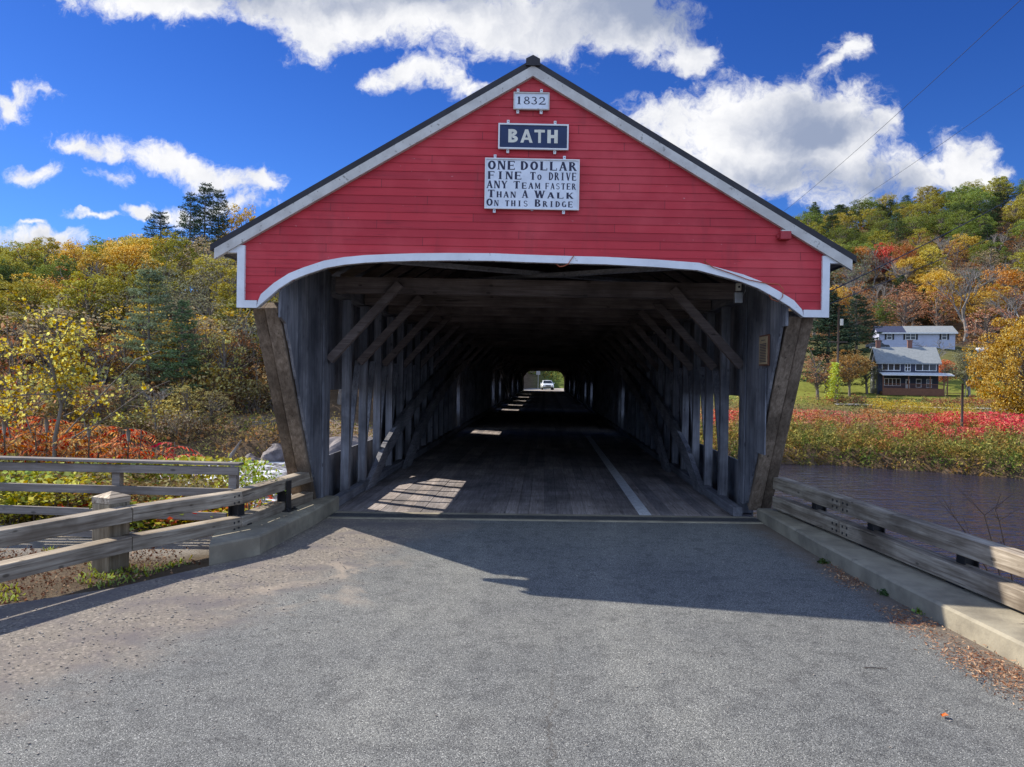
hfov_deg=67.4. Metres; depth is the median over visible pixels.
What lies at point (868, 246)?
broadleaf tree
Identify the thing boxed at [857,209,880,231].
broadleaf tree
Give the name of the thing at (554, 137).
town sign
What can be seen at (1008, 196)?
pine tree
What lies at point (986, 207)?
pine tree
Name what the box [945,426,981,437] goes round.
sumac shrub
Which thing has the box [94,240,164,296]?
broadleaf tree
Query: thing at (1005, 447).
bank weeds
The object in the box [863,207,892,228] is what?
broadleaf tree
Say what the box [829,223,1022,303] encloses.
overhead wire
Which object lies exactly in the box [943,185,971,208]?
broadleaf tree
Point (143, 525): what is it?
leafy bush
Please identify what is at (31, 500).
leafy bush
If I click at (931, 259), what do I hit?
maple tree
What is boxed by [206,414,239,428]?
bank shrub
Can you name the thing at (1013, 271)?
birch tree
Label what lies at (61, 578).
leaf litter
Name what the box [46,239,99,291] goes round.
broadleaf tree
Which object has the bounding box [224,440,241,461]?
driftwood log
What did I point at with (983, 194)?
broadleaf tree
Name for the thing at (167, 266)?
broadleaf tree
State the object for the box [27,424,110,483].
sumac shrub
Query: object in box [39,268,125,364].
broadleaf tree
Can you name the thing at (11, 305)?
birch tree
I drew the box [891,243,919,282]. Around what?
maple tree
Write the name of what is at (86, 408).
bank shrub
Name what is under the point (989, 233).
pine tree
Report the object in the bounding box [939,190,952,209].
broadleaf tree
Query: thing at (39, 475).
leafy bush
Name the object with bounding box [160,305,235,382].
birch tree
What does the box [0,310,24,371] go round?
birch tree
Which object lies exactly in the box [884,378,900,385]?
window
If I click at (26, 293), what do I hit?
broadleaf tree
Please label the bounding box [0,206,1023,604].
ground
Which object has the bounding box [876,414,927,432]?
sumac shrub
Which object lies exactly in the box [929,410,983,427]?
sumac shrub
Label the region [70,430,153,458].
sumac shrub
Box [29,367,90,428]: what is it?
birch tree
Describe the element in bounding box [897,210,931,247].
broadleaf tree
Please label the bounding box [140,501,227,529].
leafy bush
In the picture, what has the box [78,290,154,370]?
birch tree
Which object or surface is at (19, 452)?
sumac shrub
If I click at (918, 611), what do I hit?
weed tuft
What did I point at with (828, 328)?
pine tree
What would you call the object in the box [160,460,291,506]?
rapids
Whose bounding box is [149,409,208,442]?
bank shrub
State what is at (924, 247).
broadleaf tree
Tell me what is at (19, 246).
broadleaf tree
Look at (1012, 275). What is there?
maple tree
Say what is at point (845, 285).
bare tree
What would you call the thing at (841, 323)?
utility pole
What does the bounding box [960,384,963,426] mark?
utility pole
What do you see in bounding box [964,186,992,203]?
broadleaf tree
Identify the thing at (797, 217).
broadleaf tree
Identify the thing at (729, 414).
sumac shrub
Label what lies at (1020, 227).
broadleaf tree
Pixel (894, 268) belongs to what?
bare tree
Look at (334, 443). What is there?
boulder
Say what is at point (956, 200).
broadleaf tree
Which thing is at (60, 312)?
birch tree
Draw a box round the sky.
[0,0,1023,292]
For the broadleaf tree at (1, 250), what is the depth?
131.43 m
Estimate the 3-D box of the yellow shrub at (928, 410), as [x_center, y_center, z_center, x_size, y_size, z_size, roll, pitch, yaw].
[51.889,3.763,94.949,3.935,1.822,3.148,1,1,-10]
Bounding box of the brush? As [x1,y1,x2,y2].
[528,371,563,379]
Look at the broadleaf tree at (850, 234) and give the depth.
260.40 m
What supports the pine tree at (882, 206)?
on the ground at (198, 552)
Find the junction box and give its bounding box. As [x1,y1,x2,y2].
[734,283,746,302]
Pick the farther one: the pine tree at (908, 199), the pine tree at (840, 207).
the pine tree at (908, 199)
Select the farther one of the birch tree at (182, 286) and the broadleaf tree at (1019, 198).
the broadleaf tree at (1019, 198)
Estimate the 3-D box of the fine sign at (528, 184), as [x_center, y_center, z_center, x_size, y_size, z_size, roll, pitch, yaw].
[0.243,-2.423,9.339,1.149,0.704,0.040,1,1,-1]
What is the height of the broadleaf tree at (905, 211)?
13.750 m
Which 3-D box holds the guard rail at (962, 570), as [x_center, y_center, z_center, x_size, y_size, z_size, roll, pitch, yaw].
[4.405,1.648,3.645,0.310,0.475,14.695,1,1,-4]
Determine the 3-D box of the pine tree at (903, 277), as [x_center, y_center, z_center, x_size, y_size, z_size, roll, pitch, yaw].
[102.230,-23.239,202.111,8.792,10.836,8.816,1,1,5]
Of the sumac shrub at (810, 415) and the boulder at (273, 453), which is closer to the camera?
the boulder at (273, 453)
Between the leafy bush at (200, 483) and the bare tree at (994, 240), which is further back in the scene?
the bare tree at (994, 240)
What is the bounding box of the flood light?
[776,230,790,240]
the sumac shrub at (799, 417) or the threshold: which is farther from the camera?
the sumac shrub at (799, 417)
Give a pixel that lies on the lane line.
(637, 503)
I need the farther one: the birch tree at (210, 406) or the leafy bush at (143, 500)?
the birch tree at (210, 406)
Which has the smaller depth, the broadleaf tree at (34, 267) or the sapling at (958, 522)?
the sapling at (958, 522)
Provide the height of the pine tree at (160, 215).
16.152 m
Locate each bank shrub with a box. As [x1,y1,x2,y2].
[0,375,60,418]
[0,396,103,427]
[2,396,58,420]
[16,365,119,424]
[54,399,136,419]
[62,384,159,426]
[79,397,159,419]
[87,412,158,436]
[92,370,174,409]
[130,399,217,433]
[131,429,184,443]
[139,398,179,412]
[149,386,188,408]
[149,394,233,412]
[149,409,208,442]
[159,367,240,410]
[176,417,228,433]
[178,367,253,412]
[190,391,265,411]
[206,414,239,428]
[211,382,271,413]
[218,379,270,413]
[226,418,252,428]
[241,366,273,411]
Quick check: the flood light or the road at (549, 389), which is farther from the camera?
the road at (549, 389)
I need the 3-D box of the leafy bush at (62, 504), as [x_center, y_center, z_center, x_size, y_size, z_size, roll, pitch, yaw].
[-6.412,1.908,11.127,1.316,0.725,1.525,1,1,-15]
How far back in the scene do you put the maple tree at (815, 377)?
110.16 m
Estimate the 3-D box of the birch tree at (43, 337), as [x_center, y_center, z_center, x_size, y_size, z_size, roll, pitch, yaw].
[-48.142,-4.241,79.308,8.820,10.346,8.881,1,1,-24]
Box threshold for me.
[327,511,762,523]
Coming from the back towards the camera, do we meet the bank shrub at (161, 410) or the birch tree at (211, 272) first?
the birch tree at (211, 272)
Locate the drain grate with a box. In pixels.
[330,513,761,521]
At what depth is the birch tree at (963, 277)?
209.94 m
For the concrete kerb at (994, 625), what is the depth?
6.98 m
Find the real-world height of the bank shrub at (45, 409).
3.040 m
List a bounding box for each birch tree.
[0,290,32,348]
[0,294,90,386]
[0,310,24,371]
[0,322,42,391]
[1,303,115,392]
[10,330,73,396]
[24,266,94,341]
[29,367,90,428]
[41,279,94,340]
[54,325,107,401]
[61,322,144,395]
[71,380,124,424]
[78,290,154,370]
[90,321,146,384]
[100,300,173,376]
[107,370,153,429]
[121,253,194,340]
[134,285,206,359]
[142,331,188,396]
[151,278,214,346]
[152,314,233,399]
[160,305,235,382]
[162,382,211,425]
[163,294,237,362]
[169,247,231,303]
[174,264,232,316]
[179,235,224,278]
[184,313,236,399]
[189,256,236,319]
[194,320,247,407]
[195,247,236,279]
[198,389,235,428]
[200,308,263,390]
[201,341,245,376]
[203,305,256,370]
[218,329,264,395]
[337,389,341,404]
[830,263,873,311]
[832,264,871,291]
[838,281,885,335]
[849,247,878,293]
[879,282,919,319]
[881,291,925,325]
[889,288,939,325]
[897,231,941,254]
[916,258,967,293]
[920,286,962,325]
[940,240,969,274]
[949,257,989,281]
[950,268,984,292]
[950,274,995,320]
[968,249,1007,279]
[993,266,1023,287]
[1004,230,1023,260]
[1013,241,1023,260]
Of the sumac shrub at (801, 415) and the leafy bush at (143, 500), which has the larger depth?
the sumac shrub at (801, 415)
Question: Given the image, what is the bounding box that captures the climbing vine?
[822,362,848,401]
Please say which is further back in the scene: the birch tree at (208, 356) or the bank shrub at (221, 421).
the birch tree at (208, 356)
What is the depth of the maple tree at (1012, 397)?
85.75 m
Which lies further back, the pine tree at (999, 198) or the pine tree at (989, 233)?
the pine tree at (999, 198)
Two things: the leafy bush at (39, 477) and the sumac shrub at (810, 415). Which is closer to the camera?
the leafy bush at (39, 477)
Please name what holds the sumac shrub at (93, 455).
on the ground at (198, 552)
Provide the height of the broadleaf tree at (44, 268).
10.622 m
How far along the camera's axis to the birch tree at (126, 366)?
74.09 m
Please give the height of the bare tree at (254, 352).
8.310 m
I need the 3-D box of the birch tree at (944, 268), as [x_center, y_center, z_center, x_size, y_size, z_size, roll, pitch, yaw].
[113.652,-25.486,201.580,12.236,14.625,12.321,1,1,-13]
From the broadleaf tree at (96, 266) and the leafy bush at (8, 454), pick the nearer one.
the leafy bush at (8, 454)
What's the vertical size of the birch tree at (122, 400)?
5.254 m
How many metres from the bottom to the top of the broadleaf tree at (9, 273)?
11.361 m
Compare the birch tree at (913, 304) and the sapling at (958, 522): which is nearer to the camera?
the sapling at (958, 522)
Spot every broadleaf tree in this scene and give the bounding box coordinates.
[0,240,53,304]
[0,246,19,261]
[0,250,41,282]
[0,259,33,322]
[0,274,9,301]
[0,277,78,364]
[0,306,53,365]
[3,272,62,309]
[11,260,56,283]
[14,243,51,269]
[16,242,54,258]
[22,254,76,293]
[23,236,64,277]
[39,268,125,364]
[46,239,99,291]
[46,241,76,255]
[53,259,125,317]
[56,242,84,261]
[69,245,129,330]
[80,240,106,252]
[80,259,132,329]
[86,235,138,268]
[86,263,180,356]
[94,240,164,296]
[97,237,139,304]
[116,233,180,271]
[133,256,191,327]
[145,229,197,288]
[160,245,207,286]
[184,254,235,315]
[209,265,272,325]
[250,335,261,360]
[266,293,278,302]
[792,214,808,222]
[798,210,827,232]
[801,206,819,219]
[809,221,826,236]
[819,214,845,229]
[821,209,837,217]
[823,223,863,246]
[830,211,862,242]
[830,239,846,285]
[830,285,851,324]
[836,239,865,285]
[844,227,864,246]
[845,197,874,226]
[848,240,882,265]
[851,230,884,245]
[854,197,878,212]
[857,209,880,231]
[858,227,885,246]
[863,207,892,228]
[865,230,902,274]
[868,218,897,235]
[873,193,898,210]
[878,249,905,281]
[885,256,930,290]
[891,201,911,215]
[892,204,922,237]
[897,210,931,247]
[905,200,940,227]
[906,228,936,251]
[912,241,944,267]
[913,185,944,209]
[913,267,959,306]
[916,267,959,324]
[920,193,949,213]
[922,211,957,246]
[926,209,949,230]
[935,209,978,238]
[938,202,979,224]
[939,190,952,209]
[942,233,987,266]
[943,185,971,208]
[943,191,979,215]
[943,224,983,246]
[949,282,1019,338]
[959,179,985,201]
[959,189,999,215]
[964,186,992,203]
[968,239,1010,272]
[969,214,1003,237]
[980,175,1016,201]
[1001,196,1023,230]
[1005,219,1023,240]
[1006,247,1023,283]
[1010,186,1023,201]
[1012,189,1023,210]
[1013,179,1023,194]
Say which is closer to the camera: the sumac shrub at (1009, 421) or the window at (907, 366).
the sumac shrub at (1009, 421)
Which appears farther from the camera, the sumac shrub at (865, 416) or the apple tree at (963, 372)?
the apple tree at (963, 372)
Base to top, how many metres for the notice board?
0.409 m
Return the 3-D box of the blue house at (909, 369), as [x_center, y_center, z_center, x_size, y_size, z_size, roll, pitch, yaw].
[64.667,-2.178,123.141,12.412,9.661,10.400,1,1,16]
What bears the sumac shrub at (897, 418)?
on the ground at (198, 552)
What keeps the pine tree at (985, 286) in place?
on the ground at (198, 552)
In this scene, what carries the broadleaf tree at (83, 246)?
on the ground at (198, 552)
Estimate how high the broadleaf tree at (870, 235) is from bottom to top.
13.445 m
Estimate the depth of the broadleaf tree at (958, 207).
282.07 m
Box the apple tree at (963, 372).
[940,349,991,396]
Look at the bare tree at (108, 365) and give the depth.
72.77 m
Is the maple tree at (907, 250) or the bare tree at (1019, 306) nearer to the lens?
the bare tree at (1019, 306)
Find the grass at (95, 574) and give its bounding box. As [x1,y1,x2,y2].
[0,546,192,603]
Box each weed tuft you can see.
[816,558,830,563]
[877,588,888,595]
[911,607,924,614]
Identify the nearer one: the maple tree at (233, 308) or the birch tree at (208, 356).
the birch tree at (208, 356)
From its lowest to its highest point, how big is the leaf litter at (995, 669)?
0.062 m
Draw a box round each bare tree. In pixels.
[83,341,124,389]
[136,385,173,429]
[235,321,261,395]
[832,274,855,301]
[841,264,871,291]
[860,277,896,325]
[862,249,893,288]
[874,257,912,295]
[901,339,959,381]
[924,253,1007,341]
[929,231,964,269]
[953,290,993,334]
[976,261,1013,290]
[983,286,1023,338]
[986,232,1008,261]
[1014,293,1023,321]
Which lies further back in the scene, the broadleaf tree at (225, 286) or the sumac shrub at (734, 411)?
the broadleaf tree at (225, 286)
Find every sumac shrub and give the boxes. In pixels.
[0,415,84,462]
[0,419,43,470]
[1,422,111,457]
[2,426,70,461]
[6,422,126,472]
[16,419,70,462]
[25,425,153,475]
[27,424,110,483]
[47,425,164,483]
[67,430,194,477]
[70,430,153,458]
[82,442,204,484]
[700,409,738,425]
[715,410,738,423]
[792,408,815,428]
[792,413,811,424]
[793,409,824,426]
[800,409,829,424]
[817,410,868,431]
[819,415,849,430]
[836,418,859,429]
[845,413,874,426]
[852,408,896,426]
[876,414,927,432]
[878,419,904,428]
[880,430,906,440]
[884,414,907,424]
[888,422,926,434]
[901,414,948,427]
[908,413,948,428]
[915,416,966,428]
[918,416,964,428]
[927,427,966,444]
[928,412,967,427]
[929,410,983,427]
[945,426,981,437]
[952,413,993,426]
[958,426,993,439]
[959,410,1020,432]
[963,412,1009,424]
[973,416,1023,437]
[980,414,1023,434]
[984,413,1023,434]
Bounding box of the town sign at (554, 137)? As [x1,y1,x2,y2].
[498,120,568,153]
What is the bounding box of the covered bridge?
[210,55,856,516]
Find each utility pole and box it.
[828,307,847,403]
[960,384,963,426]
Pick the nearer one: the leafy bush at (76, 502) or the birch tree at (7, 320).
the leafy bush at (76, 502)
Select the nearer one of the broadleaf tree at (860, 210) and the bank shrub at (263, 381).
the bank shrub at (263, 381)
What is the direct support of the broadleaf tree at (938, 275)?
on the ground at (198, 552)
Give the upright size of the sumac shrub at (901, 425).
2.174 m
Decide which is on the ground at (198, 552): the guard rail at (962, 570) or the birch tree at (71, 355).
the birch tree at (71, 355)
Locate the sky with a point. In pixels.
(112, 112)
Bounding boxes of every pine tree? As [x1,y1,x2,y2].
[110,267,181,401]
[139,210,180,255]
[150,299,210,411]
[174,191,207,286]
[183,182,225,251]
[206,189,234,241]
[800,288,875,391]
[807,202,821,218]
[807,207,828,233]
[822,215,845,237]
[830,204,853,228]
[830,272,839,287]
[839,294,883,363]
[877,204,890,217]
[883,275,916,306]
[884,199,898,219]
[887,212,907,245]
[898,195,913,209]
[906,288,939,323]
[959,268,990,300]
[972,224,1002,252]
[976,203,999,227]
[984,200,1002,230]
[989,176,1018,206]
[989,192,1009,216]
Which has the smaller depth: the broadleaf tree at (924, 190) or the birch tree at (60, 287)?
the birch tree at (60, 287)
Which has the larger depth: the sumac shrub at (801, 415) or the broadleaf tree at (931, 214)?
the broadleaf tree at (931, 214)
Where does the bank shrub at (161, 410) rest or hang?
on the ground at (198, 552)
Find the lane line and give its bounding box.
[586,436,650,514]
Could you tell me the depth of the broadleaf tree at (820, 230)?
278.29 m
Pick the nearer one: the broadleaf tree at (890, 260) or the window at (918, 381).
the window at (918, 381)
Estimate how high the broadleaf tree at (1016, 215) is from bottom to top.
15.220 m
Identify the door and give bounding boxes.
[905,379,909,387]
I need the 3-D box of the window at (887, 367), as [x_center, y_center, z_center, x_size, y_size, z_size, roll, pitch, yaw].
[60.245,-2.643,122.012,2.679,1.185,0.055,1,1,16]
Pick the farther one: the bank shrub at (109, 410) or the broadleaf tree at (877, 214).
the broadleaf tree at (877, 214)
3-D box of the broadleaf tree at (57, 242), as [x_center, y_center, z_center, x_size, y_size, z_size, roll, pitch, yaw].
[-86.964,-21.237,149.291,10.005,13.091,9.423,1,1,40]
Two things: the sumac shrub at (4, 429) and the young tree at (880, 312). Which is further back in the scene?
the young tree at (880, 312)
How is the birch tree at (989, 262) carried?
on the ground at (198, 552)
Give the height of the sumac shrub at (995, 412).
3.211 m
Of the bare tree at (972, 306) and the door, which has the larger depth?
the bare tree at (972, 306)
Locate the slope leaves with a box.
[2,478,260,522]
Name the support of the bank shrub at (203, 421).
on the ground at (198, 552)
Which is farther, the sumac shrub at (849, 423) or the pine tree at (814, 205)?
the pine tree at (814, 205)
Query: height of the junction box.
0.282 m
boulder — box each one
[241,453,260,462]
[261,445,284,461]
[329,436,357,453]
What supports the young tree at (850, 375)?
on the ground at (198, 552)
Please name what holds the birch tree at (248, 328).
on the ground at (198, 552)
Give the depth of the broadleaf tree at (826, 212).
340.87 m
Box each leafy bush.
[0,452,46,521]
[0,453,42,495]
[0,461,80,522]
[0,470,84,524]
[0,471,81,523]
[0,471,109,523]
[0,472,94,522]
[0,491,51,524]
[22,457,140,514]
[29,493,88,519]
[42,485,147,517]
[45,472,191,507]
[57,481,180,507]
[64,462,156,482]
[73,455,209,484]
[78,495,177,531]
[88,476,196,528]
[92,463,194,486]
[126,455,253,487]
[130,496,212,530]
[131,474,246,521]
[132,495,172,527]
[135,496,227,528]
[138,498,271,531]
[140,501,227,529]
[151,453,265,507]
[156,495,266,520]
[173,495,272,509]
[218,459,285,509]
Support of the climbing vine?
attached to the utility pole at (841, 323)
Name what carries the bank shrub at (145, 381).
on the ground at (198, 552)
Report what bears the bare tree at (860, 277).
on the ground at (198, 552)
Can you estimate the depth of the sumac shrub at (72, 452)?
12.57 m
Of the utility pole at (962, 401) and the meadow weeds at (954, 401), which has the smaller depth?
the utility pole at (962, 401)
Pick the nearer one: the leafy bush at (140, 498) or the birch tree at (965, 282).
the leafy bush at (140, 498)
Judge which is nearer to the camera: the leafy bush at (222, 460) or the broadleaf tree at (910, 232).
the leafy bush at (222, 460)
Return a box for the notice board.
[759,334,769,365]
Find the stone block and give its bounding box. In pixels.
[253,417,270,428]
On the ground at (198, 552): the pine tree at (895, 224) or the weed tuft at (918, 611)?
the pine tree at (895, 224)
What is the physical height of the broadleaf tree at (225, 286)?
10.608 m
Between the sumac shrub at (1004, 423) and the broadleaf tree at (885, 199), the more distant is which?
the broadleaf tree at (885, 199)
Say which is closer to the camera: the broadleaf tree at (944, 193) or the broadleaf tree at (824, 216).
the broadleaf tree at (824, 216)
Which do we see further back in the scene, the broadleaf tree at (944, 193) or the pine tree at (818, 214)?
the broadleaf tree at (944, 193)
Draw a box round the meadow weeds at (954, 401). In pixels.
[826,393,994,406]
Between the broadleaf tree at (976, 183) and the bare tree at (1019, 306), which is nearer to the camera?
the bare tree at (1019, 306)
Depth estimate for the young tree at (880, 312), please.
185.53 m
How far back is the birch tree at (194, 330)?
73.94 m
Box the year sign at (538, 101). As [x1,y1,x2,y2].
[513,89,549,113]
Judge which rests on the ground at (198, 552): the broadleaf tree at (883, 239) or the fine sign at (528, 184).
the broadleaf tree at (883, 239)
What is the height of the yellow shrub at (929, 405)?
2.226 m
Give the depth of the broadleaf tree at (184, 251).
124.94 m
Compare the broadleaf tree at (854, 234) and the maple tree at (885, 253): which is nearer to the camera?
the maple tree at (885, 253)
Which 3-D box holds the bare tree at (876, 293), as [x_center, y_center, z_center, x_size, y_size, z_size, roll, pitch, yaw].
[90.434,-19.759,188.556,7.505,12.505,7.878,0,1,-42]
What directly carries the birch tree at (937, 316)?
on the ground at (198, 552)
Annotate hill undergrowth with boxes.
[0,291,279,449]
[809,201,1023,345]
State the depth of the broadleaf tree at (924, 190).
319.07 m
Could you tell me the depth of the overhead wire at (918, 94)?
32.35 m
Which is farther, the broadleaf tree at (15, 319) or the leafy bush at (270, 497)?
the broadleaf tree at (15, 319)
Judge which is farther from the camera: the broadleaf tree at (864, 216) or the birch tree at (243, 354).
the broadleaf tree at (864, 216)
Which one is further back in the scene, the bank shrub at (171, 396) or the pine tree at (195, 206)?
the pine tree at (195, 206)
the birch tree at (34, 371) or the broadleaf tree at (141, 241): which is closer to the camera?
the birch tree at (34, 371)
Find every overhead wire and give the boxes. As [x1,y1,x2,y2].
[787,2,1017,208]
[819,85,1023,223]
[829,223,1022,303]
[830,191,1023,291]
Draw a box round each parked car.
[540,380,553,389]
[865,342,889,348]
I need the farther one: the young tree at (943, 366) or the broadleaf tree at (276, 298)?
the young tree at (943, 366)
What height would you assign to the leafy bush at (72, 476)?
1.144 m
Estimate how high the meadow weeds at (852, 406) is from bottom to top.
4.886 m
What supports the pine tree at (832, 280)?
on the ground at (198, 552)
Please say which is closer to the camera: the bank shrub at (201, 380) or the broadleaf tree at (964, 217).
the bank shrub at (201, 380)
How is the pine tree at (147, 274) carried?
on the ground at (198, 552)
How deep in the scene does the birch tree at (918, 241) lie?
251.49 m
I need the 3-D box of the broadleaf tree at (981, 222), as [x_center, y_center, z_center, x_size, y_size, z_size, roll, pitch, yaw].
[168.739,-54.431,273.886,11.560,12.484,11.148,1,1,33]
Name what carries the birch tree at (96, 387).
on the ground at (198, 552)
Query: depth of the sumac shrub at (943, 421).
77.62 m
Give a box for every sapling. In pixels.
[935,485,987,570]
[948,477,1013,575]
[977,494,1022,580]
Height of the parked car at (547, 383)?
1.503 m
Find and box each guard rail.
[0,472,312,582]
[772,477,1023,612]
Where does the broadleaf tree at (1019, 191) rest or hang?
on the ground at (198, 552)
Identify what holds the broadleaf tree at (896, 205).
on the ground at (198, 552)
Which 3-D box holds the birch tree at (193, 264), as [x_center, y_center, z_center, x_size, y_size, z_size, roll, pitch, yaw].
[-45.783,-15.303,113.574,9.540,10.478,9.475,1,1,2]
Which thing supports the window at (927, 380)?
in the blue house at (909, 369)
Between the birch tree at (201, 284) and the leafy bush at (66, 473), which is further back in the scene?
the birch tree at (201, 284)
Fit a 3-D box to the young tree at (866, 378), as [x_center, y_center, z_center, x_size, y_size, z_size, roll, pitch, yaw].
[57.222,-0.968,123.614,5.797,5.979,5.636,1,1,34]
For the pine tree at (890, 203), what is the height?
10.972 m
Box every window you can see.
[882,364,900,370]
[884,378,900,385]
[885,334,893,339]
[903,334,917,339]
[905,364,910,370]
[915,364,936,370]
[916,379,921,387]
[926,379,931,387]
[939,334,948,339]
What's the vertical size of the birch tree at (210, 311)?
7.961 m
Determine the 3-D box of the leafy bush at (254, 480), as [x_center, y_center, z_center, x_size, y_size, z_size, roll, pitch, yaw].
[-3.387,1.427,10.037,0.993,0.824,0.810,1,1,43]
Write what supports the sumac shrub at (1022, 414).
on the ground at (198, 552)
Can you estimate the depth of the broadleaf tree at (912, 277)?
215.20 m
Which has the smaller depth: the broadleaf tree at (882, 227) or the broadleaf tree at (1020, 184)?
the broadleaf tree at (882, 227)
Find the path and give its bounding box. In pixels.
[834,403,1015,409]
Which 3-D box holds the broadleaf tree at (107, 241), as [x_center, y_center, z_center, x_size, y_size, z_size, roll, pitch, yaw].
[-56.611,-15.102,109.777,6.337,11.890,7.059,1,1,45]
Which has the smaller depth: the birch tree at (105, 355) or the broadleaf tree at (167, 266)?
the birch tree at (105, 355)
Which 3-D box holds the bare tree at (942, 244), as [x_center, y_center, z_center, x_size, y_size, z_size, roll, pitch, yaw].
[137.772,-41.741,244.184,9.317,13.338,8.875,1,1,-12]
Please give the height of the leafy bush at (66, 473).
1.828 m
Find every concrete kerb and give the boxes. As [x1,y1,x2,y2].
[209,495,338,565]
[757,508,1023,666]
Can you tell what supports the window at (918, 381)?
in the blue house at (909, 369)
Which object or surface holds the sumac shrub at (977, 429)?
on the ground at (198, 552)
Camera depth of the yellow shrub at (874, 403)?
99.16 m
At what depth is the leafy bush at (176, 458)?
11.92 m
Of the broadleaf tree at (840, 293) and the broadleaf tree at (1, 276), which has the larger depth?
the broadleaf tree at (840, 293)
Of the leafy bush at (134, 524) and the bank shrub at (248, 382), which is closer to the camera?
the leafy bush at (134, 524)
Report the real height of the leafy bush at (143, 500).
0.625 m
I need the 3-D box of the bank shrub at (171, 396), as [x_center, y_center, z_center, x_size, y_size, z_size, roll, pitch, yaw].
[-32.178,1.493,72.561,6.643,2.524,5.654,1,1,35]
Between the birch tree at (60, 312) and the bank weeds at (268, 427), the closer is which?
the bank weeds at (268, 427)
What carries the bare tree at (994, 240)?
on the ground at (198, 552)
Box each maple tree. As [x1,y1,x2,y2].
[199,298,256,343]
[219,203,255,260]
[801,347,842,399]
[848,246,877,281]
[869,242,902,284]
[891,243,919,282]
[911,246,950,283]
[962,306,1017,347]
[962,316,1023,419]
[975,264,1023,320]
[986,287,1023,324]
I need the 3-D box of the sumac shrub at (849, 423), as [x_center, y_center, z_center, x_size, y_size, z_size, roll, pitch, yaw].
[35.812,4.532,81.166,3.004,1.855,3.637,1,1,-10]
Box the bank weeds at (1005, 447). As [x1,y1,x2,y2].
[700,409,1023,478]
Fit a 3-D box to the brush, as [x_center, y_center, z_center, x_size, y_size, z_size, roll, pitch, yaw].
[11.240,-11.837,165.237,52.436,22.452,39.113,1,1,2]
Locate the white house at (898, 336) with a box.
[871,326,957,349]
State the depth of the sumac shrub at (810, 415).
83.33 m
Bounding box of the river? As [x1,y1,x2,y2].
[204,464,1023,583]
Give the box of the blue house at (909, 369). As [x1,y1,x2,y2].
[869,340,966,396]
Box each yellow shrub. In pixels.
[863,398,885,410]
[875,401,899,414]
[880,399,914,413]
[890,402,933,415]
[913,403,938,417]
[915,407,944,416]
[939,402,975,414]
[948,407,980,416]
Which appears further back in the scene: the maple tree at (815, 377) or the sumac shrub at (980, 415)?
the maple tree at (815, 377)
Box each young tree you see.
[0,294,168,462]
[0,307,55,470]
[825,349,877,395]
[851,359,883,393]
[872,298,897,325]
[938,359,959,393]
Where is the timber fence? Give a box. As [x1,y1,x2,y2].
[0,456,243,538]
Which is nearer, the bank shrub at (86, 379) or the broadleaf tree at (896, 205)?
the bank shrub at (86, 379)
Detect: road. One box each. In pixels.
[0,518,1023,766]
[524,388,563,390]
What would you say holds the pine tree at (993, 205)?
on the ground at (198, 552)
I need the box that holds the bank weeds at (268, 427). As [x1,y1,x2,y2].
[0,399,372,460]
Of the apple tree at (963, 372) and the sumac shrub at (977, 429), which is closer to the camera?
the sumac shrub at (977, 429)
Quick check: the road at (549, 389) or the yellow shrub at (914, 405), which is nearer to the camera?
the yellow shrub at (914, 405)
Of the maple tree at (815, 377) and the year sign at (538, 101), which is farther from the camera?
the maple tree at (815, 377)
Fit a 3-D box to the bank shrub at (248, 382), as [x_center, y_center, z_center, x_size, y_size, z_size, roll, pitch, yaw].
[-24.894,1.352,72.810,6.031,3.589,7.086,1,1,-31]
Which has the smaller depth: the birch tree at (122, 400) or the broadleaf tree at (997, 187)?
the birch tree at (122, 400)
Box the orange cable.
[703,261,783,301]
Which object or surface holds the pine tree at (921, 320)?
on the ground at (198, 552)
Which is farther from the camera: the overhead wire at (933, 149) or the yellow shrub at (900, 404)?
the yellow shrub at (900, 404)
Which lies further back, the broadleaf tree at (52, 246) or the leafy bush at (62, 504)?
the broadleaf tree at (52, 246)
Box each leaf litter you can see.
[0,545,200,604]
[820,560,1023,703]
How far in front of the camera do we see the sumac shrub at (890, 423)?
78.89 m
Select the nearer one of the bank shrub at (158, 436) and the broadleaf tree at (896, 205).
the bank shrub at (158, 436)
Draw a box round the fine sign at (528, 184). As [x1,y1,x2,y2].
[484,154,579,213]
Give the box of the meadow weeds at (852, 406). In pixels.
[700,391,1019,431]
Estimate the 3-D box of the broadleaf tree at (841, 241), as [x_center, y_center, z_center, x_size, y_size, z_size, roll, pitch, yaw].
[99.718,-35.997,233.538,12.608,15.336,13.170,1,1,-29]
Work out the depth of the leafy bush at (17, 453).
12.20 m
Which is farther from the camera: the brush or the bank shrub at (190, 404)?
the brush
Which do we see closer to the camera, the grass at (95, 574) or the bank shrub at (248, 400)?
the grass at (95, 574)
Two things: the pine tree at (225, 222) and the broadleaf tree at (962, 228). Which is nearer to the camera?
the pine tree at (225, 222)
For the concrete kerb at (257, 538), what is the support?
on the ground at (198, 552)
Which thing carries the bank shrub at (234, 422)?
on the ground at (198, 552)
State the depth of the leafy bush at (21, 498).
10.49 m

